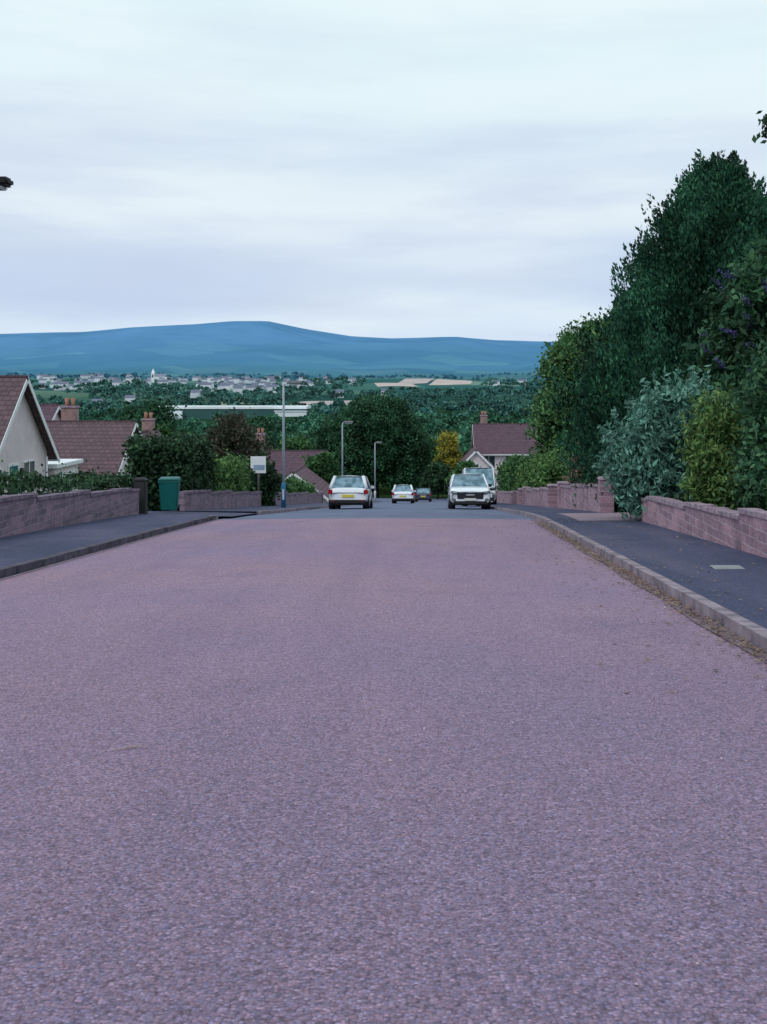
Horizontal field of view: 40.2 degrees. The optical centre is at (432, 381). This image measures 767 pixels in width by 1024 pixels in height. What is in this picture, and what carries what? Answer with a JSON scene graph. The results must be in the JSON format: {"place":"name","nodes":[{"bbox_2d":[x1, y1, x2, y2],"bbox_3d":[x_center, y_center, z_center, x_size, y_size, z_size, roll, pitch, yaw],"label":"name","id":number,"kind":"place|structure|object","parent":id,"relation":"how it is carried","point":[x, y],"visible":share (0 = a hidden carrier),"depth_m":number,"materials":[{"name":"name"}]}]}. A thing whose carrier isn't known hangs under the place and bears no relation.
{"place":"outdoors","nodes":[
{"label":"outdoors","id":0,"kind":"place"},
{"bbox_2d":[0,514,208,567],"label":"pavement","id":1,"kind":"structure","parent":0,"point":[18,548],"depth_m":20.12,"materials":[{"name":"asphalt"}]},
{"bbox_2d":[0,176,13,190],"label":"street lamp","id":2,"kind":"object","parent":1,"relation":"on","point":[6,182],"visible":1,"depth_m":14.92,"materials":[{"name":"metal"}]},
{"bbox_2d":[148,511,254,515],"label":"driveway","id":3,"kind":"structure","parent":0,"point":[206,513],"depth_m":31.45,"materials":[{"name":"asphalt"}]},
{"bbox_2d":[158,476,180,510],"bbox_3d":[-7.854,3.367,31.229,0.610,1.030,0.822,0,0,-9],"label":"wheelie bin","id":4,"kind":"object","parent":3,"relation":"on","point":[169,489],"visible":1,"depth_m":30.90,"materials":[{"name":"plastic"}]},
{"bbox_2d":[174,502,328,510],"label":"pavement","id":5,"kind":"structure","parent":0,"point":[261,508],"depth_m":40.99,"materials":[{"name":"asphalt"}]},
{"bbox_2d":[374,442,381,500],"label":"street lamp","id":6,"kind":"object","parent":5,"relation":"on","point":[375,472],"visible":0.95,"depth_m":108.96,"materials":[{"name":"metal"}]},
{"bbox_2d":[0,321,560,518],"bbox_3d":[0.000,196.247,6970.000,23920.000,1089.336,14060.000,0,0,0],"label":"ground","id":7,"kind":"structure","parent":0,"point":[261,348],"depth_m":4244.72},
{"bbox_2d":[0,375,59,493],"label":"cream bungalow","id":8,"kind":"object","parent":7,"relation":"on","point":[25,436],"visible":0.57,"depth_m":45.66,"materials":[{"name":"paint"}]},
{"bbox_2d":[10,465,17,493],"bbox_3d":[-18.005,4.732,44.850,0.090,2.250,0.900,0,0,0],"label":"door","id":9,"kind":"structure","parent":8,"relation":"in","point":[15,468],"depth_m":44.90,"materials":[{"name":"teal paint"}]},
{"bbox_2d":[24,461,33,490],"bbox_3d":[-18.019,4.182,46.575,0.062,1.250,1.250,0,0,0],"label":"window glass","id":10,"kind":"structure","parent":8,"relation":"in","point":[26,466],"depth_m":46.53,"materials":[{"name":"grey"}]},
{"bbox_2d":[48,459,82,492],"bbox_3d":[-19.650,5.520,50.850,4.100,3.300,3.700,0,0,0],"label":"garage annex","id":11,"kind":"object","parent":7,"relation":"on","point":[55,467],"visible":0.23,"depth_m":50.41,"materials":[{"name":"white paint"}]},
{"bbox_2d":[0,459,136,495],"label":"front hedge","id":12,"kind":"object","parent":7,"relation":"on","point":[82,480],"visible":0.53,"depth_m":24.61,"materials":[{"name":"green plant"}]},
{"bbox_2d":[0,491,138,537],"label":"stone garden wall","id":13,"kind":"structure","parent":7,"relation":"on","point":[22,516],"depth_m":22.62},
{"bbox_2d":[0,488,139,501],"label":"coping","id":14,"kind":"object","parent":13,"relation":"on","point":[23,495],"visible":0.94,"depth_m":22.53,"materials":[{"name":"stone"}]},
{"bbox_2d":[45,398,141,489],"bbox_3d":[-24.598,4.834,62.800,13.665,7.700,7.840,0,0,0],"label":"cream bungalow","id":15,"kind":"object","parent":7,"relation":"on","point":[96,443],"visible":0.35,"depth_m":61.49,"materials":[{"name":"tile"}]},
{"bbox_2d":[0,515,215,578],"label":"kerb","id":16,"kind":"structure","parent":7,"relation":"on","point":[17,568],"depth_m":17.52,"materials":[{"name":"concrete"}]},
{"bbox_2d":[133,478,147,513],"bbox_3d":[-8.100,3.320,29.000,0.354,1.320,0.354,0,0,0],"label":"gate post","id":17,"kind":"object","parent":7,"relation":"on","point":[141,484],"visible":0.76,"depth_m":28.84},
{"bbox_2d":[112,391,194,436],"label":"garden tree","id":18,"kind":"object","parent":7,"relation":"on","point":[162,413],"visible":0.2,"depth_m":108.94,"materials":[{"name":"green plant"}]},
{"bbox_2d":[139,421,177,436],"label":"garden tree","id":19,"kind":"object","parent":7,"relation":"on","point":[164,429],"visible":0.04,"depth_m":91.27,"materials":[{"name":"green plant"}]},
{"bbox_2d":[151,369,166,382],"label":"church","id":20,"kind":"structure","parent":7,"relation":"on","point":[154,376],"depth_m":2595.00,"materials":[{"name":"white paint"}]},
{"bbox_2d":[120,419,219,511],"bbox_3d":[-9.542,3.314,38.308,2.898,4.013,5.139,0,0,0],"label":"tall hedge","id":21,"kind":"object","parent":7,"relation":"on","point":[152,459],"visible":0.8,"depth_m":36.35,"materials":[{"name":"green plant"}]},
{"bbox_2d":[177,492,260,512],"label":"stone garden wall","id":22,"kind":"structure","parent":7,"relation":"on","point":[200,501],"depth_m":38.85,"materials":[{"name":"stone"}]},
{"bbox_2d":[179,490,261,494],"bbox_3d":[-8.150,4.372,41.396,0.300,1.649,15.192,0,0,0],"label":"coping","id":23,"kind":"object","parent":22,"relation":"on","point":[213,492],"visible":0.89,"depth_m":39.45,"materials":[{"name":"stone"}]},
{"bbox_2d":[187,432,254,491],"bbox_3d":[-9.022,4.080,44.309,2.127,4.233,7.547,0,0,0],"label":"bush","id":24,"kind":"object","parent":7,"relation":"on","point":[232,473],"visible":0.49,"depth_m":44.14,"materials":[{"name":"green plant"}]},
{"bbox_2d":[159,406,310,419],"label":"warehouse","id":25,"kind":"structure","parent":7,"relation":"on","point":[200,412],"depth_m":1215.00,"materials":[{"name":"metal"}]},
{"bbox_2d":[203,407,276,460],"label":"coppery tree","id":26,"kind":"object","parent":7,"relation":"on","point":[231,434],"visible":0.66,"depth_m":75.24,"materials":[{"name":"brown plant"}]},
{"bbox_2d":[238,457,263,503],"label":"garden hedge","id":27,"kind":"object","parent":7,"relation":"on","point":[253,479],"visible":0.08,"depth_m":49.22,"materials":[{"name":"green plant"}]},
{"bbox_2d":[251,456,265,490],"bbox_3d":[-8.298,4.889,49.776,0.720,2.700,0.148,0,0,-6],"label":"property sign","id":28,"kind":"object","parent":7,"relation":"on","point":[258,464],"visible":0.75,"depth_m":49.72,"materials":[{"name":"white paint"}]},
{"bbox_2d":[243,413,281,449],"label":"garden tree","id":29,"kind":"object","parent":7,"relation":"on","point":[260,423],"visible":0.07,"depth_m":126.93,"materials":[{"name":"green plant"}]},
{"bbox_2d":[238,450,289,505],"bbox_3d":[-8.883,5.040,51.403,3.510,3.513,3.194,0,0,0],"label":"dark shrub","id":30,"kind":"object","parent":7,"relation":"on","point":[270,481],"visible":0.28,"depth_m":51.13,"materials":[{"name":"green plant"}]},
{"bbox_2d":[6,371,540,380],"bbox_3d":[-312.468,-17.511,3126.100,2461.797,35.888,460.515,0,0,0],"label":"distant trees","id":31,"kind":"object","parent":7,"relation":"on","point":[135,374],"visible":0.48,"depth_m":3139.42,"materials":[{"name":"green plant"}]},
{"bbox_2d":[27,373,526,402],"bbox_3d":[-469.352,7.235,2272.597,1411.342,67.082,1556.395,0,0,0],"label":"distant houses","id":32,"kind":"structure","parent":7,"relation":"on","point":[229,382],"depth_m":2424.89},
{"bbox_2d":[255,428,327,476],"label":"dark roofed bungalow","id":33,"kind":"object","parent":7,"relation":"on","point":[294,460],"visible":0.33,"depth_m":96.74,"materials":[{"name":"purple tile"}]},
{"bbox_2d":[281,381,301,507],"bbox_3d":[-5.933,2.719,44.000,0.865,5.550,0.260,0,0,0],"label":"street lamp","id":34,"kind":"object","parent":7,"relation":"on","point":[283,494],"visible":0.94,"depth_m":43.96,"materials":[{"name":"metal"}]},
{"bbox_2d":[30,375,556,417],"bbox_3d":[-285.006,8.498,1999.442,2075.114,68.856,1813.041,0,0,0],"label":"distant trees","id":35,"kind":"object","parent":7,"relation":"on","point":[497,405],"visible":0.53,"depth_m":1661.99,"materials":[{"name":"plant"}]},
{"bbox_2d":[276,433,315,449],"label":"garden tree","id":36,"kind":"object","parent":7,"relation":"on","point":[300,443],"visible":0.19,"depth_m":117.04,"materials":[{"name":"green plant"}]},
{"bbox_2d":[277,471,316,496],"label":"garden hedge","id":37,"kind":"object","parent":7,"relation":"on","point":[295,485],"visible":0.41,"depth_m":66.33,"materials":[{"name":"green plant"}]},
{"bbox_2d":[276,491,323,504],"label":"stone garden wall","id":38,"kind":"structure","parent":7,"relation":"on","point":[302,499],"depth_m":64.06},
{"bbox_2d":[276,492,321,495],"bbox_3d":[-8.150,6.923,64.496,0.300,2.499,22.992,0,0,0],"label":"coping","id":39,"kind":"object","parent":38,"relation":"on","point":[294,493],"visible":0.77,"depth_m":62.86,"materials":[{"name":"stone"}]},
{"bbox_2d":[285,465,329,501],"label":"dark roofed bungalow","id":40,"kind":"object","parent":7,"relation":"on","point":[306,473],"visible":0.31,"depth_m":85.05,"materials":[{"name":"tile"}]},
{"bbox_2d":[79,407,539,445],"bbox_3d":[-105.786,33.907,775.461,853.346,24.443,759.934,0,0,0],"label":"distant trees","id":41,"kind":"object","parent":7,"relation":"on","point":[436,425],"visible":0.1,"depth_m":911.21,"materials":[{"name":"green plant"}]},
{"bbox_2d":[257,501,381,514],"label":"kerb","id":42,"kind":"structure","parent":7,"relation":"on","point":[285,510],"depth_m":40.65,"materials":[{"name":"concrete"}]},
{"bbox_2d":[172,430,470,484],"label":"distant trees","id":43,"kind":"object","parent":7,"relation":"on","point":[305,435],"depth_m":153.60,"materials":[{"name":"green plant"}]},
{"bbox_2d":[301,448,343,483],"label":"garden tree","id":44,"kind":"object","parent":7,"relation":"on","point":[323,465],"visible":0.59,"depth_m":91.02,"materials":[{"name":"green plant"}]},
{"bbox_2d":[342,421,352,475],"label":"street lamp","id":45,"kind":"object","parent":7,"relation":"on","point":[348,422],"visible":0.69,"depth_m":69.55,"materials":[{"name":"metal"}]},
{"bbox_2d":[308,390,435,497],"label":"oak tree","id":46,"kind":"object","parent":7,"relation":"on","point":[404,448],"visible":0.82,"depth_m":128.65,"materials":[{"name":"green plant"}]},
{"bbox_2d":[420,435,443,478],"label":"garden tree","id":47,"kind":"object","parent":7,"relation":"on","point":[434,449],"visible":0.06,"depth_m":148.72,"materials":[{"name":"green plant"}]},
{"bbox_2d":[418,458,451,498],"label":"garden tree","id":48,"kind":"object","parent":7,"relation":"on","point":[435,475],"visible":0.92,"depth_m":117.15,"materials":[{"name":"green plant"}]},
{"bbox_2d":[432,430,464,497],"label":"golden tree","id":49,"kind":"object","parent":7,"relation":"on","point":[453,457],"visible":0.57,"depth_m":123.44,"materials":[{"name":"yellow plant"}]},
{"bbox_2d":[444,459,480,490],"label":"garden tree","id":50,"kind":"object","parent":7,"relation":"on","point":[461,466],"visible":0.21,"depth_m":107.35,"materials":[{"name":"green plant"}]},
{"bbox_2d":[459,436,471,456],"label":"garden tree","id":51,"kind":"object","parent":7,"relation":"on","point":[466,451],"visible":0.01,"depth_m":149.55,"materials":[{"name":"green plant"}]},
{"bbox_2d":[470,451,488,467],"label":"walls","id":52,"kind":"structure","parent":7,"relation":"on","point":[476,458],"depth_m":117.50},
{"bbox_2d":[458,448,475,462],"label":"roof slope","id":53,"kind":"structure","parent":52,"relation":"on","point":[468,454],"depth_m":120.14,"materials":[{"name":"tile"}]},
{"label":"roof slope","id":54,"kind":"object","parent":52,"relation":"on","visible":0},
{"bbox_2d":[476,451,493,467],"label":"bargeboard","id":55,"kind":"object","parent":54,"relation":"attached to","point":[484,459],"visible":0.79,"depth_m":117.12,"materials":[{"name":"white paint"}]},
{"bbox_2d":[483,455,529,489],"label":"walls","id":56,"kind":"structure","parent":7,"relation":"on","point":[498,458],"depth_m":124.00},
{"bbox_2d":[480,416,486,423],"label":"chimney stack","id":57,"kind":"object","parent":56,"relation":"on","point":[483,419],"visible":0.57,"depth_m":127.90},
{"bbox_2d":[472,424,543,453],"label":"roof slope","id":58,"kind":"structure","parent":56,"relation":"on","point":[498,438],"depth_m":125.58,"materials":[{"name":"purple tile"}]},
{"bbox_2d":[472,423,534,423],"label":"ridge tiles","id":59,"kind":"object","parent":58,"relation":"on","point":[502,423],"visible":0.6,"depth_m":127.92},
{"bbox_2d":[496,488,522,503],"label":"stone garden wall","id":60,"kind":"structure","parent":7,"relation":"on","point":[509,498],"depth_m":67.76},
{"bbox_2d":[497,490,517,493],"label":"coping","id":61,"kind":"object","parent":60,"relation":"on","point":[511,492],"visible":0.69,"depth_m":67.99,"materials":[{"name":"stone"}]},
{"bbox_2d":[494,449,533,491],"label":"clipped hedge","id":62,"kind":"object","parent":7,"relation":"on","point":[505,472],"visible":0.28,"depth_m":72.19,"materials":[{"name":"green plant"}]},
{"bbox_2d":[518,490,522,504],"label":"pier","id":63,"kind":"structure","parent":7,"relation":"on","point":[520,497],"depth_m":58.80,"materials":[{"name":"pink stone"}]},
{"bbox_2d":[522,484,556,506],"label":"stone garden wall","id":64,"kind":"structure","parent":7,"relation":"on","point":[535,498],"depth_m":49.52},
{"bbox_2d":[524,487,546,491],"bbox_3d":[5.050,5.149,49.996,0.300,1.282,11.992,0,0,0],"label":"coping","id":65,"kind":"object","parent":64,"relation":"on","point":[539,488],"visible":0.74,"depth_m":49.30,"materials":[{"name":"stone"}]},
{"bbox_2d":[514,444,576,503],"bbox_3d":[6.311,5.635,59.017,2.759,5.039,14.893,0,0,0],"label":"clipped hedge","id":66,"kind":"object","parent":7,"relation":"on","point":[532,472],"visible":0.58,"depth_m":53.36,"materials":[{"name":"green plant"}]},
{"bbox_2d":[547,486,556,506],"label":"pier","id":67,"kind":"structure","parent":7,"relation":"on","point":[551,496],"depth_m":43.80,"materials":[{"name":"pink stone"}]},
{"bbox_2d":[557,484,568,507],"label":"pier","id":68,"kind":"structure","parent":7,"relation":"on","point":[558,496],"depth_m":40.20,"materials":[{"name":"pink stone"}]},
{"bbox_2d":[512,305,616,459],"bbox_3d":[9.523,1.451,59.912,9.900,12.023,6.199,0,0,0],"label":"broadleaf tree","id":69,"kind":"object","parent":7,"relation":"on","point":[547,419],"visible":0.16,"depth_m":59.02,"materials":[{"name":"green plant"}]},
{"bbox_2d":[562,439,598,484],"bbox_3d":[6.555,3.876,43.531,2.486,3.437,2.627,0,0,0],"label":"flowering shrub","id":70,"kind":"object","parent":7,"relation":"on","point":[578,473],"visible":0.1,"depth_m":43.27,"materials":[{"name":"green plant"}]},
{"bbox_2d":[557,476,609,511],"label":"stone garden wall","id":71,"kind":"structure","parent":7,"relation":"on","point":[584,500],"depth_m":34.80,"materials":[{"name":"stone"}]},
{"bbox_2d":[560,483,597,487],"bbox_3d":[5.050,3.521,35.396,0.300,1.062,9.992,0,0,0],"label":"coping","id":72,"kind":"object","parent":71,"relation":"on","point":[578,485],"visible":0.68,"depth_m":35.30,"materials":[{"name":"stone"}]},
{"bbox_2d":[584,462,618,509],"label":"dark shrub","id":73,"kind":"object","parent":7,"relation":"on","point":[594,480],"depth_m":31.77,"materials":[{"name":"green plant"}]},
{"bbox_2d":[598,480,613,512],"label":"pier","id":74,"kind":"structure","parent":7,"relation":"on","point":[605,502],"depth_m":30.20,"materials":[{"name":"pink stone"}]},
{"bbox_2d":[577,475,634,512],"bbox_3d":[5.912,3.813,34.800,1.836,2.686,9.330,0,0,0],"label":"garden hedge","id":75,"kind":"object","parent":7,"relation":"on","point":[617,508],"visible":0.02,"depth_m":30.48,"materials":[{"name":"green plant"}]},
{"bbox_2d":[490,506,766,650],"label":"kerb","id":76,"kind":"structure","parent":7,"relation":"on","point":[753,633],"depth_m":11.90,"materials":[{"name":"concrete"}]},
{"bbox_2d":[546,149,766,506],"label":"conifer tree","id":77,"kind":"object","parent":7,"relation":"on","point":[710,217],"visible":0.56,"depth_m":33.52,"materials":[{"name":"green plant"}]},
{"bbox_2d":[587,365,741,520],"bbox_3d":[5.819,1.666,25.207,4.173,4.165,3.185,0,0,0],"label":"grey leaved shrub","id":78,"kind":"object","parent":7,"relation":"on","point":[639,460],"visible":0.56,"depth_m":24.68,"materials":[{"name":"green plant"}]},
{"bbox_2d":[642,499,766,557],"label":"stone garden wall","id":79,"kind":"structure","parent":7,"relation":"on","point":[746,533],"depth_m":18.33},
{"bbox_2d":[641,496,766,519],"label":"coping","id":80,"kind":"object","parent":79,"relation":"on","point":[734,514],"visible":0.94,"depth_m":18.49,"materials":[{"name":"stone"}]},
{"bbox_2d":[672,383,755,509],"bbox_3d":[6.520,1.783,22.248,2.819,3.511,2.255,0,0,0],"label":"yellow green shrub","id":81,"kind":"object","parent":7,"relation":"on","point":[711,440],"visible":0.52,"depth_m":21.84,"materials":[{"name":"green plant"}]},
{"bbox_2d":[674,238,766,403],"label":"buddleia shrub","id":82,"kind":"object","parent":7,"relation":"on","point":[742,306],"visible":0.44,"depth_m":26.45,"materials":[{"name":"green plant"}]},
{"bbox_2d":[719,372,766,510],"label":"dark shrub","id":83,"kind":"object","parent":7,"relation":"on","point":[753,479],"visible":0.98,"depth_m":18.54,"materials":[{"name":"green plant"}]},
{"bbox_2d":[723,330,766,498],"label":"dark shrub","id":84,"kind":"object","parent":7,"relation":"on","point":[759,365],"visible":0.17,"depth_m":22.13,"materials":[{"name":"green plant"}]},
{"bbox_2d":[752,110,766,143],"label":"overhanging tree","id":85,"kind":"object","parent":7,"relation":"on","point":[764,123],"visible":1,"depth_m":12.30,"materials":[{"name":"green plant"}]},
{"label":"walls","id":86,"kind":"object","parent":7,"relation":"on","visible":0},
{"bbox_2d":[40,405,58,419],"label":"roof slope","id":87,"kind":"structure","parent":86,"relation":"on","point":[48,411],"depth_m":73.89,"materials":[{"name":"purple tile"}]},
{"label":"walls","id":88,"kind":"object","parent":7,"relation":"on","visible":0},
{"bbox_2d":[142,420,154,435],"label":"chimney stack","id":89,"kind":"object","parent":88,"relation":"on","point":[149,425],"visible":0.43,"depth_m":79.60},
{"bbox_2d":[141,430,162,438],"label":"roof slope","id":90,"kind":"structure","parent":88,"relation":"on","point":[144,433],"depth_m":79.21,"materials":[{"name":"tile"}]},
{"bbox_2d":[291,400,353,405],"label":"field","id":91,"kind":"structure","parent":0,"point":[325,402],"depth_m":1602.55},
{"bbox_2d":[218,501,535,519],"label":"road","id":92,"kind":"structure","parent":0,"point":[409,509],"depth_m":35.67,"materials":[{"name":"asphalt"}]},
{"bbox_2d":[328,475,373,508],"bbox_3d":[-3.740,5.109,48.290,2.020,1.540,4.241,0,-6,0],"label":"parked car","id":93,"kind":"object","parent":92,"relation":"on","point":[349,490],"visible":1,"depth_m":46.39,"materials":[{"name":"silver paint"}]},
{"bbox_2d":[392,485,415,503],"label":"car","id":94,"kind":"object","parent":92,"relation":"on","point":[402,492],"visible":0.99,"depth_m":82.23,"materials":[{"name":"white paint"}]},
{"bbox_2d":[414,488,432,501],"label":"car","id":95,"kind":"object","parent":92,"relation":"on","point":[422,493],"visible":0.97,"depth_m":106.22,"materials":[{"name":"blue paint"}]},
{"bbox_2d":[446,474,491,508],"bbox_3d":[1.670,5.058,48.376,2.080,1.660,4.541,0,-6,0],"label":"parked suv","id":96,"kind":"object","parent":92,"relation":"on","point":[468,489],"visible":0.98,"depth_m":46.51,"materials":[{"name":"white paint"}]},
{"bbox_2d":[462,467,497,505],"bbox_3d":[2.750,6.275,62.613,2.170,2.340,5.141,0,-6,0],"label":"parked van","id":97,"kind":"object","parent":92,"relation":"on","point":[488,473],"visible":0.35,"depth_m":61.45,"materials":[{"name":"silver paint"}]},
{"bbox_2d":[0,518,766,1023],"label":"road","id":98,"kind":"structure","parent":0,"point":[276,696],"depth_m":4.98,"materials":[{"name":"asphalt"}]},
{"bbox_2d":[0,520,214,579],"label":"gutter","id":99,"kind":"object","parent":98,"relation":"on","point":[94,553],"visible":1,"depth_m":17.30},
{"bbox_2d":[2,535,763,984],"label":"loose chippings","id":100,"kind":"object","parent":98,"relation":"on","point":[424,727],"visible":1,"depth_m":6.58,"materials":[{"name":"stone"}]},
{"bbox_2d":[494,519,766,693],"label":"fallen leaves","id":101,"kind":"object","parent":98,"relation":"on","point":[586,549],"visible":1,"depth_m":12.27,"materials":[{"name":"brown plant"}]},
{"bbox_2d":[530,519,766,662],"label":"gutter","id":102,"kind":"object","parent":98,"relation":"on","point":[749,650],"visible":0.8,"depth_m":10.57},
{"bbox_2d":[0,0,766,341],"label":"sky","id":103,"kind":"structure","parent":0,"point":[477,169],"materials":[{"name":"white"}]},
{"bbox_2d":[375,383,417,386],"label":"field","id":104,"kind":"structure","parent":0,"point":[392,384],"depth_m":2390.25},
{"bbox_2d":[373,498,447,500],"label":"side road","id":105,"kind":"structure","parent":0,"point":[390,499],"depth_m":117.03,"materials":[{"name":"asphalt"}]},
{"bbox_2d":[398,378,432,383],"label":"field","id":106,"kind":"structure","parent":0,"point":[415,381],"depth_m":2799.91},
{"bbox_2d":[429,379,471,384],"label":"field","id":107,"kind":"structure","parent":0,"point":[444,382],"depth_m":2690.74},
{"bbox_2d":[557,512,641,520],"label":"driveway","id":108,"kind":"structure","parent":0,"point":[596,516],"depth_m":26.71,"materials":[{"name":"concrete"}]},
{"bbox_2d":[491,502,766,628],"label":"pavement","id":109,"kind":"structure","parent":0,"point":[744,585],"depth_m":15.55,"materials":[{"name":"asphalt"}]},
{"bbox_2d":[710,565,744,568],"bbox_3d":[3.980,2.498,14.100,0.400,0.018,0.280,0,0,0],"label":"utility cover","id":110,"kind":"object","parent":109,"relation":"on","point":[726,566],"visible":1,"depth_m":14.08,"materials":[{"name":"metal"}]},
{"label":"sill","id":111,"kind":"object","parent":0,"visible":0},
{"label":"frame","id":112,"kind":"object","parent":111,"relation":"on","visible":0},
{"bbox_2d":[484,456,494,467],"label":"window glass","id":113,"kind":"object","parent":112,"relation":"on","point":[491,459],"visible":0.43,"depth_m":123.99,"materials":[{"name":"grey"}]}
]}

